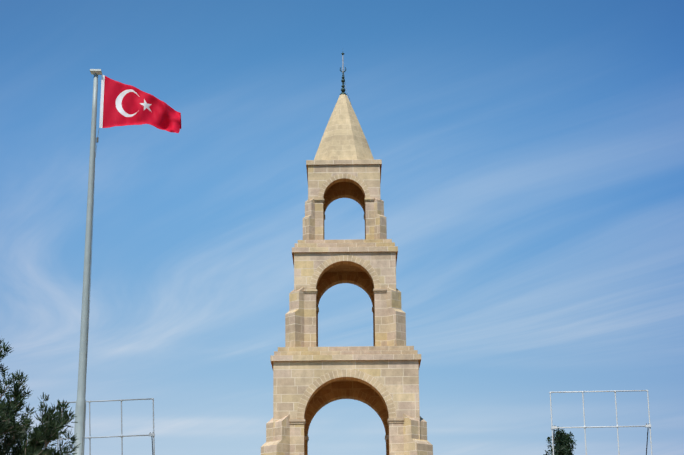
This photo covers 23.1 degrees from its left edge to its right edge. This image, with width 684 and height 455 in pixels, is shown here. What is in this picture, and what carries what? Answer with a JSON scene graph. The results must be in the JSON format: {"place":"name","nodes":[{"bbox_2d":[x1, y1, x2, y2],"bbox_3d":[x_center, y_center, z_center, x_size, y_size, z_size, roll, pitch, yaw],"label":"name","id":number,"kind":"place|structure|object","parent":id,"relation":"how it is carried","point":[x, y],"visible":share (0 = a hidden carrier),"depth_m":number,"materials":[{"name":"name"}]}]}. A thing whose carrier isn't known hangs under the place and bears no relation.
{"place":"outdoors","nodes":[
{"label":"outdoors","id":0,"kind":"place"},
{"bbox_2d":[0,0,683,454],"label":"sky","id":1,"kind":"structure","parent":0,"point":[531,152],"materials":[{"name":"blue"}]},
{"bbox_2d":[261,53,432,454],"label":"memorial tower","id":2,"kind":"structure","parent":0,"point":[380,377],"depth_m":51.84,"materials":[{"name":"stone"}]},
{"bbox_3d":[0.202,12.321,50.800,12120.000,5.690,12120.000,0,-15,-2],"label":"terrain","id":3,"kind":"structure","parent":0,"visible":0},
{"bbox_2d":[0,338,80,454],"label":"tree","id":4,"kind":"object","parent":3,"relation":"on","point":[13,432],"visible":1,"depth_m":25.82,"materials":[{"name":"green plant"}]},
{"bbox_2d":[73,69,101,454],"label":"flagpole","id":5,"kind":"object","parent":3,"relation":"on","point":[80,419],"visible":1,"depth_m":48.56,"materials":[{"name":"metal"}]},
{"bbox_2d":[99,75,180,132],"bbox_3d":[-6.054,-3.618,50.258,2.392,1.909,1.254,1,-15,-1],"label":"flag","id":6,"kind":"object","parent":5,"relation":"attached to","point":[121,104],"visible":1,"depth_m":50.08,"materials":[{"name":"red fabric"}]},
{"bbox_2d":[57,398,154,454],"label":"display frame","id":7,"kind":"object","parent":3,"relation":"on","point":[122,436],"visible":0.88,"depth_m":53.12,"materials":[{"name":"metal"}]},
{"bbox_2d":[543,426,576,454],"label":"tree","id":8,"kind":"object","parent":3,"relation":"on","point":[562,442],"visible":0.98,"depth_m":69.66,"materials":[{"name":"green plant"}]},
{"bbox_2d":[549,390,651,454],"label":"display frame","id":9,"kind":"object","parent":3,"relation":"on","point":[585,427],"visible":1,"depth_m":53.61,"materials":[{"name":"white paint"}]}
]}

